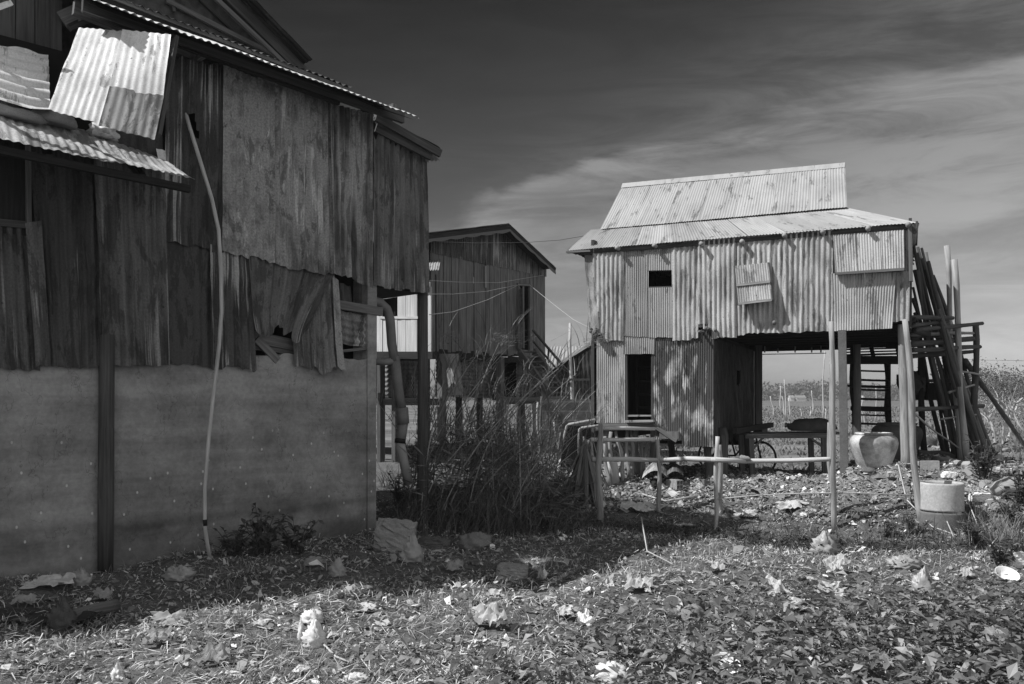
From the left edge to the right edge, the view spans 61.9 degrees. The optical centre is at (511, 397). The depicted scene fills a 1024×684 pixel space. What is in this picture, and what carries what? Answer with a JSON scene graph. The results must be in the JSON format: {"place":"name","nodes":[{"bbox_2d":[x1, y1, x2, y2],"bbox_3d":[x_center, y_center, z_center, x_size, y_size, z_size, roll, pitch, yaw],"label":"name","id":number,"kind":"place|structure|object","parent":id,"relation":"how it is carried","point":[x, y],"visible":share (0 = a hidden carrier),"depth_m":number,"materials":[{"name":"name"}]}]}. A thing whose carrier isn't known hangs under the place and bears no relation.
{"place":"outdoors","nodes":[
{"label":"outdoors","id":0,"kind":"place"},
{"bbox_2d":[0,399,1023,683],"bbox_3d":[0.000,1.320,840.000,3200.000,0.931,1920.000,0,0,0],"label":"ground","id":1,"kind":"structure","parent":0,"point":[48,591],"depth_m":7.39,"materials":[{"name":"plant"}]},
{"bbox_2d":[10,593,37,604],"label":"paper scrap","id":2,"kind":"object","parent":1,"relation":"on","point":[30,598],"visible":1,"depth_m":6.61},
{"bbox_2d":[19,572,75,588],"bbox_3d":[-3.820,1.504,7.031,0.418,0.093,0.232,0,0,0],"label":"paper scrap","id":3,"kind":"object","parent":1,"relation":"on","point":[52,580],"visible":1,"depth_m":7.05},
{"bbox_2d":[0,607,101,623],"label":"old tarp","id":4,"kind":"object","parent":1,"relation":"on","point":[83,615],"visible":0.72,"depth_m":6.21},
{"bbox_2d":[46,594,76,630],"bbox_3d":[-3.190,1.518,6.043,0.205,0.250,0.139,0,0,-21],"label":"plastic bag","id":5,"kind":"object","parent":1,"relation":"on","point":[62,614],"visible":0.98,"depth_m":6.01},
{"bbox_2d":[70,567,91,585],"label":"plastic bag","id":6,"kind":"object","parent":1,"relation":"on","point":[83,577],"visible":0.88,"depth_m":7.23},
{"bbox_2d":[73,599,120,618],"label":"fallen branch","id":7,"kind":"object","parent":1,"relation":"on","point":[107,607],"visible":0.64,"depth_m":6.38,"materials":[{"name":"grey wood"}]},
{"bbox_2d":[140,625,176,643],"bbox_3d":[-2.260,1.516,5.464,0.197,0.092,0.114,0,0,0],"label":"paper scrap","id":8,"kind":"object","parent":1,"relation":"on","point":[156,635],"visible":1,"depth_m":5.47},
{"bbox_2d":[150,609,188,625],"bbox_3d":[-2.365,1.515,5.890,0.308,0.079,0.168,0,0,0],"label":"paper scrap","id":9,"kind":"object","parent":1,"relation":"on","point":[164,617],"visible":0.99,"depth_m":5.90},
{"bbox_2d":[161,565,196,581],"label":"plastic bag","id":10,"kind":"object","parent":1,"relation":"on","point":[180,573],"visible":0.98,"depth_m":7.41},
{"bbox_2d":[195,642,230,663],"bbox_3d":[-1.786,1.521,5.105,0.213,0.105,0.109,0,0,0],"label":"paper scrap","id":11,"kind":"object","parent":1,"relation":"on","point":[219,651],"visible":1,"depth_m":5.09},
{"bbox_2d":[0,0,441,579],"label":"tall house","id":12,"kind":"structure","parent":1,"relation":"on","point":[108,296],"depth_m":8.41,"materials":[{"name":"grey wood"}]},
{"bbox_2d":[0,103,47,124],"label":"rolled sack","id":13,"kind":"object","parent":12,"relation":"on","point":[21,114],"visible":0.92,"depth_m":6.93,"materials":[{"name":"fabric"}]},
{"bbox_2d":[31,109,77,129],"bbox_3d":[-3.924,-2.400,7.294,0.309,0.141,0.320,0,0,0],"label":"tied bundle","id":14,"kind":"object","parent":12,"relation":"on","point":[58,120],"visible":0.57,"depth_m":7.23,"materials":[{"name":"fabric"}]},
{"bbox_2d":[86,121,119,141],"bbox_3d":[-3.691,-2.459,7.709,0.279,0.236,0.259,0,0,0],"label":"plastic bag","id":15,"kind":"object","parent":12,"relation":"on","point":[104,132],"visible":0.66,"depth_m":7.62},
{"bbox_2d":[185,113,222,557],"bbox_3d":[-3.056,-0.655,8.339,0.379,4.395,0.307,0,0,0],"label":"bent cane","id":16,"kind":"object","parent":12,"relation":"hanging from","point":[220,324],"visible":1,"depth_m":8.38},
{"bbox_2d":[376,297,412,484],"bbox_3d":[-1.449,-0.067,10.256,0.179,2.281,0.718,0,0,40],"label":"drain pipe","id":17,"kind":"object","parent":12,"relation":"attached to","point":[393,361],"visible":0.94,"depth_m":10.28,"materials":[{"name":"grey plastic"}]},
{"bbox_2d":[201,522,254,556],"bbox_3d":[-2.755,1.395,8.341,0.344,0.366,0.495,0,0,41],"label":"leafy weed","id":18,"kind":"object","parent":1,"relation":"on","point":[236,544],"visible":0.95,"depth_m":8.35,"materials":[{"name":"grey plant"}]},
{"bbox_2d":[239,502,294,555],"bbox_3d":[-2.437,1.308,8.423,0.500,0.535,0.443,0,0,0],"label":"leafy weed","id":19,"kind":"object","parent":1,"relation":"on","point":[264,542],"visible":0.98,"depth_m":8.41,"materials":[{"name":"black plant"}]},
{"bbox_2d":[270,515,323,554],"bbox_3d":[-2.143,1.367,8.498,0.529,0.401,0.410,0,0,0],"label":"leafy weed","id":20,"kind":"object","parent":1,"relation":"on","point":[290,542],"visible":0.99,"depth_m":8.46,"materials":[{"name":"grey plant"}]},
{"bbox_2d":[299,608,325,623],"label":"plastic bag","id":21,"kind":"object","parent":1,"relation":"on","point":[308,616],"visible":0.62,"depth_m":5.91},
{"bbox_2d":[301,618,327,648],"bbox_3d":[-1.263,1.498,5.463,0.167,0.186,0.128,0,0,0],"label":"plastic bag","id":22,"kind":"object","parent":1,"relation":"on","point":[313,632],"visible":0.95,"depth_m":5.43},
{"bbox_2d":[328,557,347,576],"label":"plastic bag","id":23,"kind":"object","parent":1,"relation":"on","point":[337,568],"visible":0.96,"depth_m":7.49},
{"bbox_2d":[339,672,369,683],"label":"plastic bag","id":24,"kind":"object","parent":1,"relation":"on","point":[358,677],"visible":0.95,"depth_m":4.78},
{"bbox_2d":[376,457,412,488],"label":"grass clump","id":25,"kind":"object","parent":1,"relation":"on","point":[387,484],"visible":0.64,"depth_m":15.64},
{"bbox_2d":[372,518,417,552],"bbox_3d":[-1.237,1.469,9.058,0.465,0.398,0.310,0,0,0],"label":"stone","id":26,"kind":"object","parent":1,"relation":"on","point":[390,534],"visible":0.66,"depth_m":8.93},
{"bbox_2d":[376,252,439,462],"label":"plank wing","id":27,"kind":"structure","parent":1,"relation":"on","point":[404,310],"depth_m":19.91,"materials":[{"name":"wood"}]},
{"bbox_2d":[399,532,424,562],"bbox_3d":[-0.964,1.425,8.197,0.242,0.286,0.173,0,0,0],"label":"plastic bag","id":28,"kind":"object","parent":1,"relation":"on","point":[413,550],"visible":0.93,"depth_m":8.15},
{"bbox_2d":[418,535,451,551],"bbox_3d":[-0.840,1.582,9.198,0.381,0.191,0.294,0,0,0],"label":"stone","id":29,"kind":"object","parent":1,"relation":"on","point":[436,542],"visible":0.62,"depth_m":9.07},
{"bbox_2d":[376,223,555,461],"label":"plank house","id":30,"kind":"structure","parent":1,"relation":"on","point":[487,253],"depth_m":22.84,"materials":[{"name":"grey wood"}]},
{"bbox_2d":[440,354,462,394],"bbox_3d":[-1.351,-0.558,20.026,0.437,0.985,0.901,0,0,-31],"label":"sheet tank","id":31,"kind":"object","parent":30,"relation":"attached to","point":[443,360],"visible":0.67,"depth_m":19.91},
{"bbox_2d":[492,362,516,399],"bbox_3d":[-0.120,-0.537,24.512,0.060,1.200,1.400,0,0,36],"label":"lower doorway","id":32,"kind":"structure","parent":30,"relation":"in","point":[509,370],"depth_m":24.57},
{"bbox_2d":[456,531,491,550],"bbox_3d":[-0.409,1.537,9.211,0.395,0.195,0.315,0,0,0],"label":"stone","id":33,"kind":"object","parent":1,"relation":"on","point":[473,540],"visible":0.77,"depth_m":9.13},
{"bbox_2d":[470,602,506,625],"bbox_3d":[-0.165,1.509,5.969,0.266,0.149,0.167,0,0,0],"label":"paper scrap","id":34,"kind":"object","parent":1,"relation":"on","point":[491,613],"visible":0.98,"depth_m":5.96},
{"bbox_2d":[376,307,623,538],"bbox_3d":[-0.221,0.256,11.618,4.395,3.111,4.687,0,0,0],"label":"reed thicket","id":35,"kind":"object","parent":1,"relation":"on","point":[513,487],"visible":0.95,"depth_m":10.96,"materials":[{"name":"grey plant"}]},
{"bbox_2d":[495,562,527,580],"bbox_3d":[-0.003,1.597,7.838,0.306,0.177,0.262,0,0,0],"label":"stone","id":36,"kind":"object","parent":1,"relation":"on","point":[515,571],"visible":0.84,"depth_m":7.72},
{"bbox_2d":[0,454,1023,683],"bbox_3d":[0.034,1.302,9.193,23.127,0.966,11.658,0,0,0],"label":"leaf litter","id":37,"kind":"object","parent":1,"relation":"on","point":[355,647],"visible":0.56,"depth_m":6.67,"materials":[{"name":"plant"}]},
{"bbox_2d":[0,453,1023,683],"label":"dry straw","id":38,"kind":"object","parent":1,"relation":"on","point":[347,620],"visible":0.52,"depth_m":6.25,"materials":[{"name":"plant"}]},
{"bbox_2d":[496,396,569,438],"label":"raised platform","id":39,"kind":"structure","parent":1,"relation":"on","point":[529,399],"depth_m":20.89,"materials":[{"name":"grey wood"}]},
{"bbox_2d":[531,346,582,441],"bbox_3d":[1.903,-0.098,30.745,2.400,3.596,2.510,0,0,0],"label":"grey roof hut","id":40,"kind":"object","parent":1,"relation":"on","point":[557,349],"visible":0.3,"depth_m":30.49,"materials":[{"name":"metal"}]},
{"bbox_2d":[548,342,590,398],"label":"dark shed","id":41,"kind":"structure","parent":1,"relation":"on","point":[581,387],"depth_m":26.95,"materials":[{"name":"grey metal"}]},
{"bbox_2d":[536,399,603,470],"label":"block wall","id":42,"kind":"structure","parent":1,"relation":"on","point":[568,405],"depth_m":18.50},
{"bbox_2d":[560,425,596,470],"bbox_3d":[1.105,0.975,14.178,0.781,1.047,0.161,0,0,-15],"label":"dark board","id":43,"kind":"object","parent":1,"relation":"on","point":[575,447],"visible":0.2,"depth_m":14.19,"materials":[{"name":"grey wood"}]},
{"bbox_2d":[560,439,610,507],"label":"dry palm leaves","id":44,"kind":"object","parent":1,"relation":"on","point":[585,467],"visible":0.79,"depth_m":12.00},
{"bbox_2d":[595,423,603,521],"bbox_3d":[1.155,1.022,11.280,0.113,1.370,0.104,0,0,0],"label":"fence post","id":45,"kind":"object","parent":1,"relation":"on","point":[599,491],"visible":0.93,"depth_m":11.24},
{"bbox_2d":[590,661,627,683],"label":"plastic bag","id":46,"kind":"object","parent":1,"relation":"on","point":[605,676],"visible":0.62,"depth_m":4.73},
{"bbox_2d":[607,462,619,484],"bbox_3d":[1.576,1.140,13.281,0.212,0.449,0.182,0,0,0],"label":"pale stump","id":47,"kind":"object","parent":1,"relation":"on","point":[613,466],"visible":0.61,"depth_m":13.20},
{"bbox_2d":[620,500,654,511],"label":"paper scrap","id":48,"kind":"object","parent":1,"relation":"on","point":[637,506],"visible":0.99,"depth_m":11.63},
{"bbox_2d":[624,572,653,589],"bbox_3d":[1.028,1.482,6.918,0.261,0.123,0.143,0,0,0],"label":"paper scrap","id":49,"kind":"object","parent":1,"relation":"on","point":[632,581],"visible":1,"depth_m":6.92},
{"bbox_2d":[655,439,661,512],"bbox_3d":[2.010,1.112,11.716,0.099,1.092,0.083,0,0,0],"label":"fence post","id":50,"kind":"object","parent":1,"relation":"on","point":[659,487],"visible":0.92,"depth_m":11.69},
{"bbox_2d":[590,437,655,441],"bbox_3d":[1.499,0.559,11.511,1.025,0.067,0.078,0,0,-26],"label":"fence rail","id":51,"kind":"object","parent":50,"relation":"attached to","point":[626,439],"visible":0.98,"depth_m":11.51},
{"bbox_2d":[591,456,745,462],"bbox_3d":[2.090,0.821,11.343,1.985,0.135,0.748,0,0,16],"label":"fence rail","id":52,"kind":"object","parent":50,"relation":"attached to","point":[674,459],"visible":1,"depth_m":11.34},
{"bbox_2d":[347,558,1023,683],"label":"ground cover","id":53,"kind":"object","parent":1,"relation":"on","point":[922,601],"visible":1,"depth_m":5.20,"materials":[{"name":"grey plant"}]},
{"bbox_2d":[679,603,704,623],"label":"plastic bag","id":54,"kind":"object","parent":1,"relation":"on","point":[689,612],"visible":0.39,"depth_m":6.11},
{"bbox_2d":[387,405,1023,476],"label":"field grass","id":55,"kind":"structure","parent":1,"relation":"on","point":[767,450],"depth_m":36.39,"materials":[{"name":"plant"}]},
{"bbox_2d":[713,436,719,529],"bbox_3d":[2.600,1.121,10.887,0.097,1.265,0.086,0,0,0],"label":"fence post","id":56,"kind":"object","parent":1,"relation":"on","point":[716,495],"visible":0.94,"depth_m":10.86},
{"bbox_2d":[711,457,830,463],"bbox_3d":[3.244,0.773,10.670,1.475,0.123,0.216,0,0,21],"label":"fence rail","id":57,"kind":"object","parent":56,"relation":"attached to","point":[790,460],"visible":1,"depth_m":10.61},
{"bbox_2d":[718,492,913,498],"bbox_3d":[3.728,1.220,10.494,2.330,0.144,0.348,0,0,20],"label":"fence rail","id":58,"kind":"object","parent":56,"relation":"attached to","point":[820,493],"visible":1,"depth_m":10.36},
{"bbox_2d":[718,445,722,514],"bbox_3d":[2.785,1.131,11.421,0.094,1.011,0.101,0,0,0],"label":"fence post","id":59,"kind":"object","parent":1,"relation":"on","point":[720,477],"visible":0.62,"depth_m":11.39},
{"bbox_2d":[440,454,1023,530],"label":"mound rubble","id":60,"kind":"object","parent":1,"relation":"on","point":[779,473],"visible":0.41,"depth_m":11.89,"materials":[{"name":"stone"}]},
{"bbox_2d":[446,379,1023,400],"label":"wood","id":61,"kind":"object","parent":1,"relation":"on","point":[791,389],"visible":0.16,"depth_m":457.38,"materials":[{"name":"grey plant"}]},
{"bbox_2d":[698,428,776,468],"bbox_3d":[4.119,0.919,15.721,1.523,0.954,0.610,0,0,25],"label":"bicycle","id":62,"kind":"object","parent":1,"relation":"on","point":[758,449],"visible":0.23,"depth_m":15.47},
{"bbox_2d":[566,162,918,478],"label":"stilt house","id":63,"kind":"structure","parent":1,"relation":"on","point":[704,292],"depth_m":12.93,"materials":[{"name":"metal"}]},
{"bbox_2d":[847,364,891,430],"bbox_3d":[6.138,0.165,14.597,0.809,1.576,0.143,0,0,0],"label":"bamboo ladder","id":64,"kind":"object","parent":63,"relation":"attached to","point":[886,409],"visible":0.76,"depth_m":14.56,"materials":[{"name":"grey wood"}]},
{"bbox_2d":[495,507,1023,553],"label":"ditch grass","id":65,"kind":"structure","parent":1,"relation":"on","point":[779,533],"depth_m":9.90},
{"bbox_2d":[523,464,1023,531],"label":"rubble stones","id":66,"kind":"object","parent":1,"relation":"on","point":[673,493],"visible":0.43,"depth_m":11.97,"materials":[{"name":"stone"}]},
{"bbox_2d":[761,574,791,595],"bbox_3d":[2.097,1.481,6.757,0.218,0.141,0.178,0,0,0],"label":"paper scrap","id":67,"kind":"object","parent":1,"relation":"on","point":[778,585],"visible":0.74,"depth_m":6.75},
{"bbox_2d":[534,509,1023,556],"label":"ditch weeds","id":68,"kind":"object","parent":1,"relation":"on","point":[839,540],"visible":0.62,"depth_m":9.53,"materials":[{"name":"grey plant"}]},
{"bbox_2d":[772,500,811,509],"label":"paper scrap","id":69,"kind":"object","parent":1,"relation":"on","point":[786,504],"visible":1,"depth_m":11.29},
{"bbox_2d":[738,431,848,474],"bbox_3d":[4.526,0.943,13.925,1.635,0.778,0.760,0,0,0],"label":"plank bench","id":70,"kind":"object","parent":1,"relation":"on","point":[809,435],"visible":0.67,"depth_m":13.57,"materials":[{"name":"grey wood"}]},
{"bbox_2d":[787,418,837,430],"bbox_3d":[4.874,0.425,13.849,0.848,0.214,0.419,0,0,0],"label":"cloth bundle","id":71,"kind":"object","parent":70,"relation":"on","point":[812,424],"visible":0.84,"depth_m":13.70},
{"bbox_2d":[810,530,838,555],"bbox_3d":[3.287,1.519,8.992,0.281,0.258,0.249,0,0,35],"label":"plastic bag","id":72,"kind":"object","parent":1,"relation":"on","point":[826,540],"visible":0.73,"depth_m":8.93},
{"bbox_2d":[807,576,847,595],"bbox_3d":[2.465,1.484,6.669,0.306,0.138,0.174,0,0,11],"label":"paper scrap","id":73,"kind":"object","parent":1,"relation":"on","point":[824,584],"visible":0.69,"depth_m":6.67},
{"bbox_2d":[828,321,836,529],"bbox_3d":[3.892,0.369,10.360,0.120,2.598,0.094,0,0,-41],"label":"prop pole","id":74,"kind":"object","parent":1,"relation":"on","point":[832,431],"visible":0.95,"depth_m":10.33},
{"bbox_2d":[823,553,850,570],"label":"paper scrap","id":75,"kind":"object","parent":1,"relation":"on","point":[837,561],"visible":0.97,"depth_m":7.76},
{"bbox_2d":[849,432,898,468],"bbox_3d":[5.171,0.751,12.200,0.656,0.514,0.656,0,0,0],"label":"storage jar","id":76,"kind":"object","parent":1,"relation":"on","point":[877,450],"visible":0.88,"depth_m":11.97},
{"bbox_2d":[871,422,922,459],"bbox_3d":[6.266,0.716,13.900,0.785,0.623,0.785,0,0,0],"label":"storage jar","id":77,"kind":"object","parent":1,"relation":"on","point":[893,428],"visible":0.37,"depth_m":13.63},
{"bbox_2d":[886,554,922,570],"bbox_3d":[3.715,1.548,8.102,0.354,0.132,0.275,0,0,-18],"label":"plastic bag","id":78,"kind":"object","parent":1,"relation":"on","point":[905,562],"visible":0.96,"depth_m":8.03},
{"bbox_2d":[902,319,923,519],"bbox_3d":[4.822,0.295,10.242,0.281,2.484,0.108,0,0,0],"label":"prop pole","id":79,"kind":"object","parent":1,"relation":"on","point":[912,422],"visible":0.93,"depth_m":10.22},
{"bbox_2d":[879,512,953,549],"bbox_3d":[4.648,1.523,9.667,0.684,0.473,0.756,0,0,-24],"label":"grass clump","id":80,"kind":"object","parent":1,"relation":"on","point":[942,536],"visible":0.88,"depth_m":9.72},
{"bbox_2d":[907,565,936,596],"bbox_3d":[3.359,1.498,7.004,0.235,0.267,0.158,0,0,16],"label":"plastic bag","id":81,"kind":"object","parent":1,"relation":"on","point":[921,577],"visible":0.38,"depth_m":6.97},
{"bbox_2d":[913,312,945,450],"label":"leaning log","id":82,"kind":"object","parent":1,"relation":"on","point":[937,428],"visible":0.3,"depth_m":14.29,"materials":[{"name":"grey wood"}]},
{"bbox_2d":[919,460,939,471],"bbox_3d":[5.879,0.961,12.020,0.246,0.154,0.154,0,0,21],"label":"hollow brick","id":83,"kind":"object","parent":1,"relation":"on","point":[930,464],"visible":0.69,"depth_m":11.95,"materials":[{"name":"ceramic"}]},
{"bbox_2d":[912,287,949,451],"bbox_3d":[6.872,-0.276,13.902,1.554,2.941,0.077,0,0,-43],"label":"leaning log","id":84,"kind":"object","parent":1,"relation":"on","point":[944,433],"visible":0.51,"depth_m":14.08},
{"bbox_2d":[917,252,950,380],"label":"leaning log","id":85,"kind":"object","parent":1,"relation":"on","point":[930,310],"visible":0.35,"depth_m":13.00,"materials":[{"name":"grey wood"}]},
{"bbox_2d":[913,269,954,419],"bbox_3d":[6.791,-0.476,13.500,1.685,2.966,0.099,0,0,-37],"label":"leaning log","id":86,"kind":"object","parent":1,"relation":"on","point":[946,382],"visible":0.29,"depth_m":13.52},
{"bbox_2d":[913,245,956,457],"bbox_3d":[6.530,-0.630,13.107,1.614,3.300,0.067,0,0,-39],"label":"leaning log","id":87,"kind":"object","parent":1,"relation":"on","point":[951,421],"visible":0.62,"depth_m":13.18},
{"bbox_2d":[915,269,955,454],"bbox_3d":[6.574,-0.452,13.208,1.530,2.933,0.110,0,0,-41],"label":"leaning log","id":88,"kind":"object","parent":1,"relation":"on","point":[939,385],"visible":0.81,"depth_m":13.23,"materials":[{"name":"grey wood"}]},
{"bbox_2d":[919,511,966,531],"bbox_3d":[5.134,1.504,10.190,0.528,0.308,0.527,0,0,0],"label":"well ring","id":89,"kind":"object","parent":1,"relation":"on","point":[944,518],"visible":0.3,"depth_m":9.96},
{"bbox_2d":[919,480,964,512],"bbox_3d":[5.128,1.171,10.190,0.493,0.329,0.493,0,0,0],"label":"well ring","id":90,"kind":"object","parent":89,"relation":"on","point":[945,496],"visible":0.98,"depth_m":9.99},
{"bbox_2d":[920,248,971,454],"bbox_3d":[6.645,-0.596,13.010,1.685,3.216,0.071,0,0,-38],"label":"leaning log","id":91,"kind":"object","parent":1,"relation":"on","point":[946,354],"visible":0.56,"depth_m":12.86,"materials":[{"name":"grey wood"}]},
{"bbox_2d":[910,245,984,460],"bbox_3d":[6.381,-0.653,12.700,1.242,3.408,2.659,0,0,27],"label":"pole rack","id":92,"kind":"object","parent":1,"relation":"on","point":[919,333],"visible":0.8,"depth_m":12.91,"materials":[{"name":"grey wood"}]},
{"bbox_2d":[915,379,952,399],"bbox_3d":[6.973,-0.134,14.100,0.691,0.340,0.620,0,0,0],"label":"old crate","id":93,"kind":"object","parent":92,"relation":"on","point":[930,393],"visible":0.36,"depth_m":13.83,"materials":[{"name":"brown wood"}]},
{"bbox_2d":[926,261,977,453],"bbox_3d":[6.677,-0.494,12.907,1.655,3.007,0.090,0,0,-37],"label":"leaning log","id":94,"kind":"object","parent":1,"relation":"on","point":[938,305],"visible":0.48,"depth_m":12.58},
{"bbox_2d":[939,321,982,453],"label":"leaning log","id":95,"kind":"object","parent":1,"relation":"on","point":[958,384],"visible":0.87,"depth_m":12.83,"materials":[{"name":"grey wood"}]},
{"bbox_2d":[937,309,988,451],"bbox_3d":[6.901,-0.135,13.016,1.690,2.342,0.104,0,0,-37],"label":"leaning log","id":96,"kind":"object","parent":1,"relation":"on","point":[981,437],"visible":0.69,"depth_m":12.93,"materials":[{"name":"grey wood"}]},
{"bbox_2d":[934,275,994,451],"bbox_3d":[7.451,-0.256,13.915,2.014,3.358,0.113,0,0,-31],"label":"leaning log","id":97,"kind":"object","parent":1,"relation":"on","point":[966,376],"visible":0.31,"depth_m":13.73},
{"bbox_2d":[939,492,993,528],"bbox_3d":[5.339,1.326,9.948,1.030,0.503,0.813,0,0,0],"label":"grass clump","id":98,"kind":"object","parent":1,"relation":"on","point":[979,506],"visible":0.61,"depth_m":10.02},
{"bbox_2d":[917,354,1023,449],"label":"scrub tree","id":99,"kind":"object","parent":1,"relation":"on","point":[1008,411],"visible":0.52,"depth_m":26.10,"materials":[{"name":"grey plant"}]},
{"bbox_2d":[956,517,999,549],"bbox_3d":[5.077,1.484,9.331,0.484,0.359,0.339,0,0,-17],"label":"leafy weed","id":100,"kind":"object","parent":1,"relation":"on","point":[975,530],"visible":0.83,"depth_m":9.28,"materials":[{"name":"grey plant"}]},
{"bbox_2d":[944,506,1023,549],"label":"grass clump","id":101,"kind":"object","parent":1,"relation":"on","point":[984,529],"visible":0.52,"depth_m":9.36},
{"bbox_2d":[964,433,1009,478],"bbox_3d":[6.062,0.747,10.984,0.626,0.595,0.409,0,0,-27],"label":"leafy bush","id":102,"kind":"object","parent":1,"relation":"on","point":[985,462],"visible":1,"depth_m":10.96,"materials":[{"name":"grey plant"}]},
{"bbox_2d":[955,501,1023,551],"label":"grass clump","id":103,"kind":"object","parent":1,"relation":"on","point":[1012,534],"visible":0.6,"depth_m":9.17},
{"bbox_2d":[962,358,1023,446],"bbox_3d":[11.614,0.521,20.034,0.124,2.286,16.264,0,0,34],"label":"slanting pole","id":104,"kind":"object","parent":1,"relation":"on","point":[982,385],"visible":0.82,"depth_m":17.19,"materials":[{"name":"grey wood"}]},
{"bbox_2d":[976,625,1012,656],"bbox_3d":[2.960,1.486,5.240,0.232,0.175,0.163,0,0,22],"label":"plastic bag","id":105,"kind":"object","parent":1,"relation":"on","point":[992,630],"visible":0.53,"depth_m":5.21,"materials":[{"name":"plastic"}]},
{"bbox_2d":[969,367,1023,426],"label":"scrub tree","id":106,"kind":"object","parent":1,"relation":"on","point":[986,421],"visible":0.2,"depth_m":47.61,"materials":[{"name":"grey plant"}]},
{"bbox_2d":[980,370,1023,431],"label":"scrub tree","id":107,"kind":"object","parent":1,"relation":"on","point":[1016,419],"visible":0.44,"depth_m":36.07,"materials":[{"name":"grey plant"}]},
{"bbox_2d":[982,533,1023,566],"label":"leafy weed","id":108,"kind":"object","parent":1,"relation":"on","point":[996,557],"visible":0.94,"depth_m":8.20,"materials":[{"name":"grey plant"}]},
{"bbox_2d":[989,474,1023,495],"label":"hollow log","id":109,"kind":"object","parent":1,"relation":"on","point":[1005,484],"visible":0.68,"depth_m":10.38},
{"bbox_2d":[990,492,1023,527],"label":"leafy bush","id":110,"kind":"object","parent":1,"relation":"on","point":[1012,511],"visible":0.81,"depth_m":9.73,"materials":[{"name":"grey plant"}]},
{"bbox_2d":[995,566,1020,580],"bbox_3d":[4.396,1.575,7.570,0.206,0.134,0.181,0,0,0],"label":"foam bowl","id":111,"kind":"object","parent":1,"relation":"on","point":[1002,571],"visible":0.71,"depth_m":7.62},
{"bbox_2d":[997,462,1023,511],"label":"leafy bush","id":112,"kind":"object","parent":1,"relation":"on","point":[1019,491],"visible":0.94,"depth_m":10.06,"materials":[{"name":"grey plant"}]},
{"bbox_2d":[1001,550,1023,567],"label":"plastic bag","id":113,"kind":"object","parent":1,"relation":"on","point":[1019,560],"visible":0.72,"depth_m":8.18,"materials":[{"name":"white plastic"}]},
{"bbox_2d":[517,329,569,396],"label":"outside stairs","id":114,"kind":"structure","parent":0,"point":[539,358],"depth_m":22.44,"materials":[{"name":"grey wood"}]},
{"bbox_2d":[257,0,1023,398],"label":"sky","id":115,"kind":"structure","parent":0,"point":[539,113],"materials":[{"name":"grey"}]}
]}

